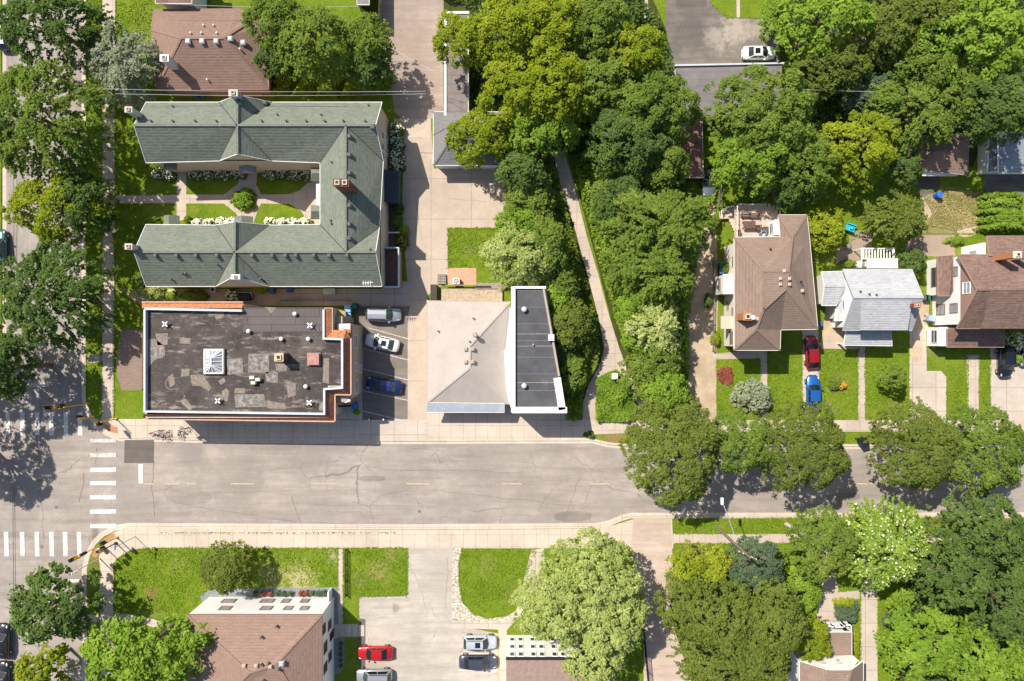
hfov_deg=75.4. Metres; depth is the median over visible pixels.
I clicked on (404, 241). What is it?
garden plant
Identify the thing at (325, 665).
window
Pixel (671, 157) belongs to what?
tree
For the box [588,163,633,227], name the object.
tree
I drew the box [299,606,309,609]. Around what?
window
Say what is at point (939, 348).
bush
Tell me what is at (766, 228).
garden table
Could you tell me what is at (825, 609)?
path
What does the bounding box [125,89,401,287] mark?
apartment building
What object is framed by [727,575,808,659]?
tree
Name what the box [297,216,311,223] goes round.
hydrangea bush
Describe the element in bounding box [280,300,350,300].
fence
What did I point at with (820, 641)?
tree
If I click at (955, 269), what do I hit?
window
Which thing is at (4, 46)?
parked car
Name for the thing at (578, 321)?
tree
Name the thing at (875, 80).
tree
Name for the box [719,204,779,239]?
deck
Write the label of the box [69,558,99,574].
lamp post
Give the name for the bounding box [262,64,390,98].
hedge growth
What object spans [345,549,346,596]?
fence
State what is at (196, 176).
hydrangea bush
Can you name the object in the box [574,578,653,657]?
tree
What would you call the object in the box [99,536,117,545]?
traffic signal
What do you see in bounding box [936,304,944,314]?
window
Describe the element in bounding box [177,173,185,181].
path
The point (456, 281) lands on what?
air conditioner
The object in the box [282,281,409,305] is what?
walkway
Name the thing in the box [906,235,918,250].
patio
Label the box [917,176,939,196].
driveway
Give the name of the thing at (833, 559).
tree
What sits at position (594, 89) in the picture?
tree
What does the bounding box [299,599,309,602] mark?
window
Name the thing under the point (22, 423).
crosswalk stripe
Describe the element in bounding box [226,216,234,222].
hydrangea bush
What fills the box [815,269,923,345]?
house
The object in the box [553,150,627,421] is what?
path
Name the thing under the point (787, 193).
tree
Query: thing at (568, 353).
tree
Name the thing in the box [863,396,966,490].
tree
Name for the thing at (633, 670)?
lawn
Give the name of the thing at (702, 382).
dirt drive
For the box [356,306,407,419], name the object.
lot
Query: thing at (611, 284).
tree
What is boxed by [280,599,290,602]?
window
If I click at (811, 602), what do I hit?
tree
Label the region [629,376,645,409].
path
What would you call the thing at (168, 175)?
hydrangea bush
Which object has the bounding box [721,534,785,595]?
tree
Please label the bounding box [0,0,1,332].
lawn
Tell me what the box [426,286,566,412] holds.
commercial building
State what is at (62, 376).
side street
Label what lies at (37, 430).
crosswalk stripe
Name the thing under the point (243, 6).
power line
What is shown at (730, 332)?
window
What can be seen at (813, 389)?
parked car
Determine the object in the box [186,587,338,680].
apartment building
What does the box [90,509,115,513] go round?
crosswalk stripe
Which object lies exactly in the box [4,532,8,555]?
crosswalk stripe
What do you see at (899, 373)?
tree
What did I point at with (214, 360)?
commercial building
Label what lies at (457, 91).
garage
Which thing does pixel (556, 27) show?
tree
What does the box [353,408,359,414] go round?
potted plant
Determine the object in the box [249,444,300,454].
road patch
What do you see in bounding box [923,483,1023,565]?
tree
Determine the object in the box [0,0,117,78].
tree
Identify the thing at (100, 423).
traffic signal
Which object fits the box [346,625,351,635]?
step
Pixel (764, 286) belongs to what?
house
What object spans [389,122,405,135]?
hydrangea bush
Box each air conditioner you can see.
[210,287,216,291]
[453,278,459,284]
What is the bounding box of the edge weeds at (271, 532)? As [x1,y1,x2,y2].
[161,532,394,533]
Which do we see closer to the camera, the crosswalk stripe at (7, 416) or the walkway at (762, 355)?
the walkway at (762, 355)
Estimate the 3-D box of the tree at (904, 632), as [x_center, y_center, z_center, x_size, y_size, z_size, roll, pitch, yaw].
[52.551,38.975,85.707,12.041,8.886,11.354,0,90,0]
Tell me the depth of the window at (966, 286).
83.09 m
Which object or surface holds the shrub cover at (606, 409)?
on the soil at (576, 152)
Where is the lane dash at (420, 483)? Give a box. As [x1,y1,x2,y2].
[407,483,429,484]
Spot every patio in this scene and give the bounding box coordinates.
[116,289,281,305]
[448,268,475,284]
[836,230,871,262]
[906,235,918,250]
[919,235,954,256]
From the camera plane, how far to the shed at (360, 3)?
87.45 m
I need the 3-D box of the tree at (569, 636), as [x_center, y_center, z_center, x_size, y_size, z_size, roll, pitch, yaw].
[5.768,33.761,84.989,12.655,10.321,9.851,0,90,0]
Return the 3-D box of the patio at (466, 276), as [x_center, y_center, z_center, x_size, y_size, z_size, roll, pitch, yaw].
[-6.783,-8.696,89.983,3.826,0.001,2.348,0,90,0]
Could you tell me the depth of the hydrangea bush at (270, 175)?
88.98 m
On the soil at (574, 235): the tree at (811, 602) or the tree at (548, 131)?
the tree at (548, 131)
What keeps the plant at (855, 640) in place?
on the lawn at (633, 670)
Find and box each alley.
[382,0,443,118]
[394,119,433,354]
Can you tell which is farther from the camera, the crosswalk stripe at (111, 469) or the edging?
the crosswalk stripe at (111, 469)
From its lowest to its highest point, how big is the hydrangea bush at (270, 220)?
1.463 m
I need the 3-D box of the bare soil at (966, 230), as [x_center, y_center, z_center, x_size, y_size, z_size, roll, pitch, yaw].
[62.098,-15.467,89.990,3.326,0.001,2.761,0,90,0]
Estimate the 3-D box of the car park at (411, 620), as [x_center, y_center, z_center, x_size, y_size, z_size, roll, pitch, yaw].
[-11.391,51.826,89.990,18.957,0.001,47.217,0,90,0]
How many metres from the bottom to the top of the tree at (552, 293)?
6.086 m
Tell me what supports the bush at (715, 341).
on the lawn at (130, 402)
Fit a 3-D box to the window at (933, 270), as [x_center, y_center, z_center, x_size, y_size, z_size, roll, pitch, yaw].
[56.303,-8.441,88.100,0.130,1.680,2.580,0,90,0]
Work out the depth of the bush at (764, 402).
87.92 m
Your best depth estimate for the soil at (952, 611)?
89.99 m
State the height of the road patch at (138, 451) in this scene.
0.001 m
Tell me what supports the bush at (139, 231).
on the lawn at (130, 402)
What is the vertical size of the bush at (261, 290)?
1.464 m
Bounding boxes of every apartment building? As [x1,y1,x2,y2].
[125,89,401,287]
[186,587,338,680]
[506,635,581,680]
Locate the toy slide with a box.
[845,222,856,232]
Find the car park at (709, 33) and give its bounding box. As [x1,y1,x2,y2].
[666,0,777,65]
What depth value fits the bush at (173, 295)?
88.86 m
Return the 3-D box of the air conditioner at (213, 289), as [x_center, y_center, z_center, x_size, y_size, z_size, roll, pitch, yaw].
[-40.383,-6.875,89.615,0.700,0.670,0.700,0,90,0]
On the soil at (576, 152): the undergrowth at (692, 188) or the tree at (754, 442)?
the undergrowth at (692, 188)
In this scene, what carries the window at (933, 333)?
in the house at (975, 292)
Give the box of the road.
[0,14,1023,680]
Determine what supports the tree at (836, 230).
on the lawn at (130, 402)
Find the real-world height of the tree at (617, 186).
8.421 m
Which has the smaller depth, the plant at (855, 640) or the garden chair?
the garden chair
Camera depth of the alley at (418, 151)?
89.99 m
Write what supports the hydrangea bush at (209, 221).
on the lawn at (130, 402)
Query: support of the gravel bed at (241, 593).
on the lawn at (633, 670)
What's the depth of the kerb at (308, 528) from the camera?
89.99 m
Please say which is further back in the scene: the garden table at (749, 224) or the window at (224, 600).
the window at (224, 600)
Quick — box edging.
[452,548,515,622]
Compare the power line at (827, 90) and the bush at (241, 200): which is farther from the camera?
the bush at (241, 200)
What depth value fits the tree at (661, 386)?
82.21 m
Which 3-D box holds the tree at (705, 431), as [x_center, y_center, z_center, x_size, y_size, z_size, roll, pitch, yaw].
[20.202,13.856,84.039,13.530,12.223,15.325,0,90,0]
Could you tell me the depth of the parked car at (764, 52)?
89.05 m
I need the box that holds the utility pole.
[715,497,756,559]
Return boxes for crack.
[173,502,292,521]
[397,470,505,472]
[448,492,586,506]
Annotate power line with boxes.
[98,88,416,91]
[141,94,400,95]
[161,3,350,6]
[753,87,908,92]
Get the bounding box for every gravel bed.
[199,587,338,623]
[334,637,343,674]
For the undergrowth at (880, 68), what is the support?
on the lawn at (130, 402)
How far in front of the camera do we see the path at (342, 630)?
89.99 m
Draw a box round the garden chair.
[759,230,766,235]
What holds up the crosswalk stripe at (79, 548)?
on the road
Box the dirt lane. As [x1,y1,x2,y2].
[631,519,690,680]
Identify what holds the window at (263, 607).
in the apartment building at (274, 639)
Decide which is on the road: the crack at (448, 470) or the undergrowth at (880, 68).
the crack at (448, 470)
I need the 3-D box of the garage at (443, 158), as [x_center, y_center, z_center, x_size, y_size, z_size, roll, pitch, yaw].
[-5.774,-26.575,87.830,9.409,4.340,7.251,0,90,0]
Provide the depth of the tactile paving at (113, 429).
89.98 m
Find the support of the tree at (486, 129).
on the lawn at (130, 402)
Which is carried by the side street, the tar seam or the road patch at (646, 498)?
the tar seam
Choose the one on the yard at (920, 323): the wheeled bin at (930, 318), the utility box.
the wheeled bin at (930, 318)
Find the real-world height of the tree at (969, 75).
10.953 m
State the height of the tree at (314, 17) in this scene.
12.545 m
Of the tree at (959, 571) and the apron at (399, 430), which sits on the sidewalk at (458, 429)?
the apron at (399, 430)
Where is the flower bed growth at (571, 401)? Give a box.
[565,392,582,419]
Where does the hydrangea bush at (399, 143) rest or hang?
on the lawn at (130, 402)
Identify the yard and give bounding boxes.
[729,121,982,166]
[779,0,1023,120]
[821,306,844,342]
[913,300,928,329]
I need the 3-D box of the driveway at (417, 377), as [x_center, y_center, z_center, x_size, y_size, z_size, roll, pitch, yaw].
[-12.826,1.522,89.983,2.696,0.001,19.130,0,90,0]
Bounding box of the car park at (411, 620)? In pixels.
[358,548,497,680]
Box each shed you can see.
[357,0,381,22]
[680,121,703,178]
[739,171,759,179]
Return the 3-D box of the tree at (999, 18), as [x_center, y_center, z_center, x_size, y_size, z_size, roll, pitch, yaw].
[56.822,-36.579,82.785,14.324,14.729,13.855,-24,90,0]
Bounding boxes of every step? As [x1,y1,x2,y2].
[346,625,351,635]
[352,625,357,635]
[359,625,363,635]
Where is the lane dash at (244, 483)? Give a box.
[231,483,253,484]
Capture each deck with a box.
[430,274,505,300]
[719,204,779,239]
[853,248,897,267]
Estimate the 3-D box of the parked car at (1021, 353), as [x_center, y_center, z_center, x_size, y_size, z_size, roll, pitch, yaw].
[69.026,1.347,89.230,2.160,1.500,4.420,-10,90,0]
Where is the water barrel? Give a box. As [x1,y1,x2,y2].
[933,192,942,198]
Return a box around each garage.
[433,111,502,168]
[444,11,469,114]
[672,62,784,120]
[905,134,968,175]
[977,132,1023,174]
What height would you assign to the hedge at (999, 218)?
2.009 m
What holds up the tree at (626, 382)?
on the soil at (576, 152)
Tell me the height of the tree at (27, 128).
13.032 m
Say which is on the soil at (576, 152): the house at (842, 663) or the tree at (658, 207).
the tree at (658, 207)
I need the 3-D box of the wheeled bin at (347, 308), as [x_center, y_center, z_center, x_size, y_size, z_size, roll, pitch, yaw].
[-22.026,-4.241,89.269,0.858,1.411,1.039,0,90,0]
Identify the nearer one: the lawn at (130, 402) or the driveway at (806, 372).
the driveway at (806, 372)
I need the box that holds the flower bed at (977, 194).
[975,192,982,230]
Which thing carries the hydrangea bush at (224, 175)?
on the lawn at (130, 402)
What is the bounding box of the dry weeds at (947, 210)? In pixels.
[922,191,976,230]
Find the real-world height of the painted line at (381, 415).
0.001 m
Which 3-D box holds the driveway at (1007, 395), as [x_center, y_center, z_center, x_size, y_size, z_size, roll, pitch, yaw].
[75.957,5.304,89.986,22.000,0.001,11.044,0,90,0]
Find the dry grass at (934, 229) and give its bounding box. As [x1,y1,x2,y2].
[918,187,976,234]
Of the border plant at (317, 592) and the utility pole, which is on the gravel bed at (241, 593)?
the border plant at (317, 592)
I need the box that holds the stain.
[911,339,922,361]
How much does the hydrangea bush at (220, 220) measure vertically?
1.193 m
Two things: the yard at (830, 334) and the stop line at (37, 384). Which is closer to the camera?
the yard at (830, 334)
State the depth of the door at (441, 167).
89.27 m
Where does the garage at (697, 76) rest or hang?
on the lawn at (130, 402)
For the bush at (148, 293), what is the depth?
88.50 m
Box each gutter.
[2,0,5,332]
[82,12,1004,448]
[82,512,1023,680]
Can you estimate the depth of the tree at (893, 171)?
84.26 m
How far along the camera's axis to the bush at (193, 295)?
88.99 m
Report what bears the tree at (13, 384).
on the side street
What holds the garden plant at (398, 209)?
on the lawn at (130, 402)
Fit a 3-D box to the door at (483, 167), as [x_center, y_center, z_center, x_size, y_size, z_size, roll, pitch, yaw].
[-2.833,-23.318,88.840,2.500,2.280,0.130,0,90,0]
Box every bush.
[135,275,144,287]
[136,225,143,237]
[141,287,166,300]
[143,216,162,223]
[151,168,164,180]
[162,170,177,181]
[165,290,179,300]
[179,289,209,300]
[183,215,191,223]
[188,170,204,182]
[190,218,203,224]
[202,170,217,180]
[202,218,215,224]
[215,216,226,224]
[216,170,233,180]
[224,288,239,300]
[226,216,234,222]
[230,171,247,180]
[230,187,256,211]
[252,287,268,294]
[262,170,279,181]
[264,216,276,224]
[275,170,288,180]
[275,217,287,224]
[286,217,298,223]
[287,170,301,181]
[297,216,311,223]
[301,170,310,182]
[388,135,405,149]
[388,149,405,161]
[388,159,405,173]
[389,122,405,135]
[583,430,594,438]
[704,293,711,308]
[707,213,719,226]
[709,330,720,345]
[716,368,723,375]
[722,261,729,273]
[729,377,773,412]
[798,592,817,628]
[833,601,859,623]
[839,258,856,268]
[881,608,911,630]
[889,583,917,605]
[927,346,949,351]
[941,237,964,245]
[1005,329,1023,352]
[1016,353,1023,364]
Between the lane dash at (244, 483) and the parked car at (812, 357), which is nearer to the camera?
the parked car at (812, 357)
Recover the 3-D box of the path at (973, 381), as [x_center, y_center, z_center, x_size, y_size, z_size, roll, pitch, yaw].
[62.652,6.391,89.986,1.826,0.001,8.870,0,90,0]
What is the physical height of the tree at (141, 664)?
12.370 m
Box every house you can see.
[150,8,274,96]
[155,0,206,8]
[715,214,818,350]
[788,621,863,680]
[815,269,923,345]
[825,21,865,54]
[927,236,1023,346]
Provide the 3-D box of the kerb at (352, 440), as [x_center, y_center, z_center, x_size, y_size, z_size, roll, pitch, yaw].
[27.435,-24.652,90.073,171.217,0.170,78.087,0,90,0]
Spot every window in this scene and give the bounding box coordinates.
[218,606,232,609]
[220,599,236,602]
[259,599,274,602]
[259,606,272,609]
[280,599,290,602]
[283,606,293,609]
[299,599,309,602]
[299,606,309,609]
[323,622,325,634]
[323,639,326,655]
[323,660,326,675]
[328,618,331,631]
[328,649,331,663]
[355,335,357,347]
[355,380,357,393]
[717,278,720,291]
[729,330,732,344]
[769,222,773,234]
[930,330,937,342]
[931,267,935,286]
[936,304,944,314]
[949,303,957,312]
[953,266,957,276]
[962,282,970,293]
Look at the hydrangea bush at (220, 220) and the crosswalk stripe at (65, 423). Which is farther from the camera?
the crosswalk stripe at (65, 423)
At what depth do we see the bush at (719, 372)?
89.62 m
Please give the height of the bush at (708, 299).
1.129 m
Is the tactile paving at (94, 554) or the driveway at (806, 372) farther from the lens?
the driveway at (806, 372)
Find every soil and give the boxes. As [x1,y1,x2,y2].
[444,0,680,149]
[502,129,603,408]
[567,136,716,418]
[670,579,796,680]
[890,543,1023,680]
[922,194,938,218]
[957,217,979,236]
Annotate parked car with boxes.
[0,15,10,50]
[0,229,9,263]
[0,623,12,658]
[0,660,12,680]
[355,667,392,680]
[357,644,392,662]
[364,333,399,351]
[365,306,401,322]
[366,376,402,393]
[459,653,497,671]
[463,633,496,651]
[701,166,716,198]
[741,44,775,61]
[803,335,820,368]
[804,375,822,409]
[995,345,1015,377]
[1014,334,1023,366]
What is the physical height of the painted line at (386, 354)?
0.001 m
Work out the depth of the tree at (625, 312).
83.52 m
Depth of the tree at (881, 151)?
81.99 m
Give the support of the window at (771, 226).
in the house at (764, 286)
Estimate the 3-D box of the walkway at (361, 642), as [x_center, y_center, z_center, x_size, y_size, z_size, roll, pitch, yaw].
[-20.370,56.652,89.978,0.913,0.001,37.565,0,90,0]
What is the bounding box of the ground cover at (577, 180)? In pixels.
[569,156,629,353]
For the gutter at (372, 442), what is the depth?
90.12 m
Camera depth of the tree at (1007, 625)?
80.39 m
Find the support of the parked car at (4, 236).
on the road
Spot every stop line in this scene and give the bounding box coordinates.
[20,383,48,386]
[60,579,79,583]
[138,464,142,482]
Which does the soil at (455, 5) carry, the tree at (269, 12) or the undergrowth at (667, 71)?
the undergrowth at (667, 71)
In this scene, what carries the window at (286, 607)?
in the apartment building at (274, 639)
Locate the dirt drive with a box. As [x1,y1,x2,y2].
[684,195,717,419]
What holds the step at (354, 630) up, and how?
on the path at (342, 630)
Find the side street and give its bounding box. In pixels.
[2,0,80,426]
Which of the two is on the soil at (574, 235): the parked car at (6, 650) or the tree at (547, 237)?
the tree at (547, 237)
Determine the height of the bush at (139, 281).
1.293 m
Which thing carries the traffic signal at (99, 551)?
on the sidewalk at (451, 538)
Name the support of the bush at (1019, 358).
on the lawn at (130, 402)
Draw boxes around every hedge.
[972,221,1023,234]
[973,198,1021,209]
[974,205,1022,217]
[975,190,1023,203]
[976,214,1023,224]
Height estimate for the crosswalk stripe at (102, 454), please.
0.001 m
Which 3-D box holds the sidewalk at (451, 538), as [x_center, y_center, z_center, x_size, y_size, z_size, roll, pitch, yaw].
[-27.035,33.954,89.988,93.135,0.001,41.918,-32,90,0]
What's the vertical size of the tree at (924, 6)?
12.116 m
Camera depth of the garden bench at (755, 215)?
86.64 m
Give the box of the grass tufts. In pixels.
[86,0,989,678]
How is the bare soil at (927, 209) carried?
on the dry grass at (934, 229)
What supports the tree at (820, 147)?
on the lawn at (130, 402)
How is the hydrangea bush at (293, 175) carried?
on the lawn at (130, 402)
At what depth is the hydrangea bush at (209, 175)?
89.15 m
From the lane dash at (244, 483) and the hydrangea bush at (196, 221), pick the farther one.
the lane dash at (244, 483)
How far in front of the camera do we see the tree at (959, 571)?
81.16 m
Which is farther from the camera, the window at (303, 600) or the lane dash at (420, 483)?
the lane dash at (420, 483)
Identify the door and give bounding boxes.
[330,628,333,641]
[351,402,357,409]
[439,166,457,168]
[482,166,498,168]
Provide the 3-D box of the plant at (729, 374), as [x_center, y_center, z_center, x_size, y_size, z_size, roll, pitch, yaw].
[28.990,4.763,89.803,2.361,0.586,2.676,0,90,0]
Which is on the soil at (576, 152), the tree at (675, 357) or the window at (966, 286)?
the tree at (675, 357)
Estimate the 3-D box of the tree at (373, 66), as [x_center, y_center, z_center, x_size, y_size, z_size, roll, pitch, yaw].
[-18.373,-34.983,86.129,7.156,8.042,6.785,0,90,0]
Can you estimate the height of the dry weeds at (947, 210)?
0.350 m
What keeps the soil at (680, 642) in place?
on the lawn at (633, 670)
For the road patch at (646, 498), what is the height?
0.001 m
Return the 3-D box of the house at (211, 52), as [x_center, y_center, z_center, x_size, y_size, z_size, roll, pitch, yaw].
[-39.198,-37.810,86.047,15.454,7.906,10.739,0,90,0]
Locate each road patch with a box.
[27,448,44,469]
[55,530,75,573]
[124,440,153,462]
[166,490,210,503]
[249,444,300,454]
[359,476,384,480]
[441,448,474,456]
[554,511,591,521]
[640,493,677,504]
[825,493,859,500]
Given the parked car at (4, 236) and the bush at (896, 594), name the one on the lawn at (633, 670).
the bush at (896, 594)
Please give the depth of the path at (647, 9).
89.99 m
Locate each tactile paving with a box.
[92,548,98,557]
[97,418,117,433]
[101,534,114,541]
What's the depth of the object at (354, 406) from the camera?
87.80 m
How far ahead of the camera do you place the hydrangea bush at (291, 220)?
89.09 m
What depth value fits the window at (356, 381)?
85.98 m
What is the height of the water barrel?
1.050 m
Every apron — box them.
[336,393,361,419]
[358,420,426,440]
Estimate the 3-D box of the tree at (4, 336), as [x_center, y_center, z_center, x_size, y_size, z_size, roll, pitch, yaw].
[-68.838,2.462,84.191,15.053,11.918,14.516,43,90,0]
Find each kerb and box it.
[84,0,1005,445]
[84,516,1023,680]
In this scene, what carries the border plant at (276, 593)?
on the gravel bed at (241, 593)
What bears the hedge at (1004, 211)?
on the lawn at (130, 402)
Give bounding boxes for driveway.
[408,281,427,421]
[427,167,511,294]
[802,327,819,419]
[860,548,877,680]
[909,329,946,419]
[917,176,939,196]
[983,175,1023,194]
[990,339,1023,419]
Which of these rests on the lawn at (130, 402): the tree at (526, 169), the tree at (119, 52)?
the tree at (119, 52)
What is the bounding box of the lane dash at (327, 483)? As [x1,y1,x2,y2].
[313,483,336,484]
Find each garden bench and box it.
[740,212,751,217]
[750,213,759,217]
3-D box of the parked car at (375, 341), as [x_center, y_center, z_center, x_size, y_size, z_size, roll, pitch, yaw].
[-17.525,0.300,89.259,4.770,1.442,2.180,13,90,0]
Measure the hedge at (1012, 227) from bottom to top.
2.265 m
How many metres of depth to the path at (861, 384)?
89.99 m
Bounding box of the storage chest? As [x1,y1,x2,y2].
[323,288,335,293]
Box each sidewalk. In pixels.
[94,419,594,439]
[99,519,672,678]
[102,0,114,418]
[428,405,580,419]
[595,420,1023,433]
[673,533,1023,543]
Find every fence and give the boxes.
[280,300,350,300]
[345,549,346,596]
[643,629,648,680]
[712,251,714,350]
[718,167,721,207]
[917,236,925,262]
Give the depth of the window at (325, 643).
85.45 m
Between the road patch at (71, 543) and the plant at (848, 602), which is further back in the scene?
the road patch at (71, 543)
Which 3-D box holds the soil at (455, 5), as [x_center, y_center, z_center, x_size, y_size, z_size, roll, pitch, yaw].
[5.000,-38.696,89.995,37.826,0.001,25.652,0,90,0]
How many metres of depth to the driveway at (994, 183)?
89.99 m
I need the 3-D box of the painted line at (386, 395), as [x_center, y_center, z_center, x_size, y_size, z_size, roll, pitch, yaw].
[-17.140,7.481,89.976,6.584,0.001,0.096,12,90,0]
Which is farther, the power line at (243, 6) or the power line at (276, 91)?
the power line at (243, 6)
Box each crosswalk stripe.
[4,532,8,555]
[5,412,9,434]
[20,412,24,434]
[20,532,24,555]
[35,412,39,434]
[35,532,39,555]
[49,412,53,434]
[49,532,53,555]
[63,532,67,555]
[64,412,67,434]
[77,532,81,555]
[78,412,81,434]
[90,439,115,441]
[90,453,115,456]
[90,467,115,471]
[90,481,115,484]
[90,495,115,498]
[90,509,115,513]
[90,524,115,527]
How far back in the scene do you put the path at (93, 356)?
89.99 m
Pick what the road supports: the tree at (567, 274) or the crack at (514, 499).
the crack at (514, 499)
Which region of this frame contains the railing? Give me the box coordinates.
[361,306,406,306]
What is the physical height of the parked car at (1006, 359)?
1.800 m
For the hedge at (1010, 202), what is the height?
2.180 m
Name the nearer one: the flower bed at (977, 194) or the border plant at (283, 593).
the border plant at (283, 593)
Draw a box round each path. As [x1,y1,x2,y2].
[84,354,101,362]
[88,615,98,621]
[114,614,182,637]
[115,179,319,223]
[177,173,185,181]
[238,173,256,184]
[338,548,358,636]
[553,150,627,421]
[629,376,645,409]
[643,0,648,18]
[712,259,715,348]
[736,0,739,17]
[816,547,859,620]
[819,343,864,419]
[966,355,979,417]
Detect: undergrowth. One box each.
[456,0,684,149]
[505,154,599,421]
[570,126,717,417]
[673,575,809,680]
[713,0,1023,164]
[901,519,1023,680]
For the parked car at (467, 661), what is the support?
on the car park at (411, 620)
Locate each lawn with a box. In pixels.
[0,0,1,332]
[86,0,1023,443]
[87,518,1012,680]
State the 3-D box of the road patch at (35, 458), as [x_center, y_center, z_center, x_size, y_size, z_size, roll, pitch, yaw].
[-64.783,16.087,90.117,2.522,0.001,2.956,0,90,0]
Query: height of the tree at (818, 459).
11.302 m
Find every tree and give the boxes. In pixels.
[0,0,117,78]
[0,58,130,185]
[0,172,121,248]
[0,237,126,355]
[0,318,39,397]
[0,331,52,403]
[6,560,122,647]
[13,641,76,680]
[55,168,120,247]
[77,613,215,680]
[85,19,162,109]
[198,539,256,595]
[240,0,315,57]
[251,43,296,85]
[273,4,361,90]
[331,12,397,65]
[344,47,395,93]
[431,9,495,69]
[444,109,516,170]
[466,0,550,82]
[474,53,565,137]
[478,221,563,292]
[493,205,540,247]
[494,150,547,198]
[497,103,586,159]
[502,0,590,73]
[502,181,557,226]
[505,46,593,134]
[508,564,599,648]
[520,214,571,277]
[537,525,645,620]
[538,262,580,303]
[544,279,576,319]
[549,296,592,351]
[554,0,631,78]
[554,336,580,370]
[557,627,628,680]
[558,350,587,395]
[563,39,640,122]
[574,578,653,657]
[583,103,674,178]
[587,21,667,87]
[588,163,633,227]
[591,166,650,230]
[597,188,718,263]
[599,223,693,294]
[604,70,702,147]
[606,250,649,298]
[613,353,659,400]
[614,281,673,328]
[617,393,725,509]
[619,321,653,358]
[623,300,681,356]
[624,239,695,308]
[625,130,692,194]
[635,338,683,378]
[638,367,693,417]
[652,570,709,639]
[664,539,733,589]
[666,614,792,680]
[673,571,765,648]
[694,63,817,171]
[707,125,802,197]
[710,404,772,474]
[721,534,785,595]
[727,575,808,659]
[741,397,851,492]
[751,168,816,213]
[756,0,792,51]
[768,0,877,68]
[772,130,840,203]
[781,504,860,582]
[781,538,824,617]
[782,38,874,104]
[788,610,832,662]
[803,204,846,253]
[810,109,902,189]
[822,494,931,591]
[839,72,901,117]
[847,0,922,65]
[854,191,928,247]
[861,73,956,156]
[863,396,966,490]
[864,147,924,196]
[872,596,974,680]
[875,362,906,391]
[882,40,958,107]
[887,0,966,51]
[894,247,927,273]
[897,0,1023,105]
[909,534,995,612]
[917,66,989,130]
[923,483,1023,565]
[925,400,1023,495]
[932,612,1023,680]
[951,66,1023,150]
[965,550,1023,641]
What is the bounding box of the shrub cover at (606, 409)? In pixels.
[595,369,636,422]
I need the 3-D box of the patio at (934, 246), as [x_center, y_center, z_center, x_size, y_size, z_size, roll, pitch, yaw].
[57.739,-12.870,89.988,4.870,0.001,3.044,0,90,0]
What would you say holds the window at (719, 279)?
in the house at (764, 286)
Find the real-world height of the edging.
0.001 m
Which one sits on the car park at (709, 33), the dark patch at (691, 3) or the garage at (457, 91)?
the dark patch at (691, 3)
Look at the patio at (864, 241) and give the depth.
89.99 m
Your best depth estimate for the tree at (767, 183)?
81.09 m
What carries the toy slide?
on the patio at (864, 241)
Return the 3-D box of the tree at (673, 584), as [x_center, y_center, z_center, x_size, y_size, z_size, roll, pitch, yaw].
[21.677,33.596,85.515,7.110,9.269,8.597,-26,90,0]
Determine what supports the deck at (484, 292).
on the lawn at (130, 402)
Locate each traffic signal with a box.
[44,402,89,409]
[67,545,99,562]
[76,415,94,419]
[95,418,117,426]
[96,542,116,553]
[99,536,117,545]
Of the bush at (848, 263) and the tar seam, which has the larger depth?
the tar seam
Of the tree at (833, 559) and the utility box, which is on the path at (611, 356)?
the utility box
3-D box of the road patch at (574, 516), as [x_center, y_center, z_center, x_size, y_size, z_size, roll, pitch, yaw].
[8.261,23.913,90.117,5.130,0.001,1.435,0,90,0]
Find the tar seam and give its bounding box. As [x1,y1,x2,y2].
[13,178,13,256]
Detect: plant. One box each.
[251,588,258,595]
[259,590,265,596]
[273,589,279,596]
[280,590,286,596]
[303,589,308,596]
[314,589,320,596]
[320,589,326,596]
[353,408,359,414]
[391,215,402,227]
[393,203,404,214]
[395,235,408,250]
[398,225,409,235]
[717,366,733,384]
[828,376,842,391]
[832,596,855,606]
[838,381,846,389]
[852,623,859,657]
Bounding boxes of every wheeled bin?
[269,288,276,293]
[286,287,293,292]
[344,305,351,311]
[346,312,352,316]
[352,303,358,308]
[717,268,725,274]
[855,436,869,446]
[923,315,935,321]
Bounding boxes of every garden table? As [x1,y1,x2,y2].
[742,221,755,228]
[762,226,768,231]
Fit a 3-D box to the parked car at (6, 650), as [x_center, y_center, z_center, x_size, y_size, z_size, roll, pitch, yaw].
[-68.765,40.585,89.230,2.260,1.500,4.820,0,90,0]
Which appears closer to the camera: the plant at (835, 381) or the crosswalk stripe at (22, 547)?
the plant at (835, 381)
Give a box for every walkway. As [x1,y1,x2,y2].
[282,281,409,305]
[359,619,364,668]
[452,548,543,680]
[713,351,767,419]
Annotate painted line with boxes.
[360,410,402,420]
[363,348,407,359]
[363,390,409,400]
[365,369,407,379]
[369,328,407,338]
[458,653,497,653]
[458,670,497,670]
[498,630,498,680]
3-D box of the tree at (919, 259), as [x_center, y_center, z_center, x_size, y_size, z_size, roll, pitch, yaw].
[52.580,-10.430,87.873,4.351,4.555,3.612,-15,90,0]
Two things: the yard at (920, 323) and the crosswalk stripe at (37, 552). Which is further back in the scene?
the crosswalk stripe at (37, 552)
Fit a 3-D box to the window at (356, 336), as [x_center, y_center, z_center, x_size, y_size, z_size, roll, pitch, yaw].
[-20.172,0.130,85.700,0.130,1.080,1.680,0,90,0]
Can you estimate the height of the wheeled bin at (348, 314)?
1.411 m
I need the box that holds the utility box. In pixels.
[611,373,617,378]
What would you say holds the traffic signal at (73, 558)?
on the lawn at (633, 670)
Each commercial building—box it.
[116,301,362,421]
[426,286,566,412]
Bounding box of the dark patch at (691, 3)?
[676,0,706,6]
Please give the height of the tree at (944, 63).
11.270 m

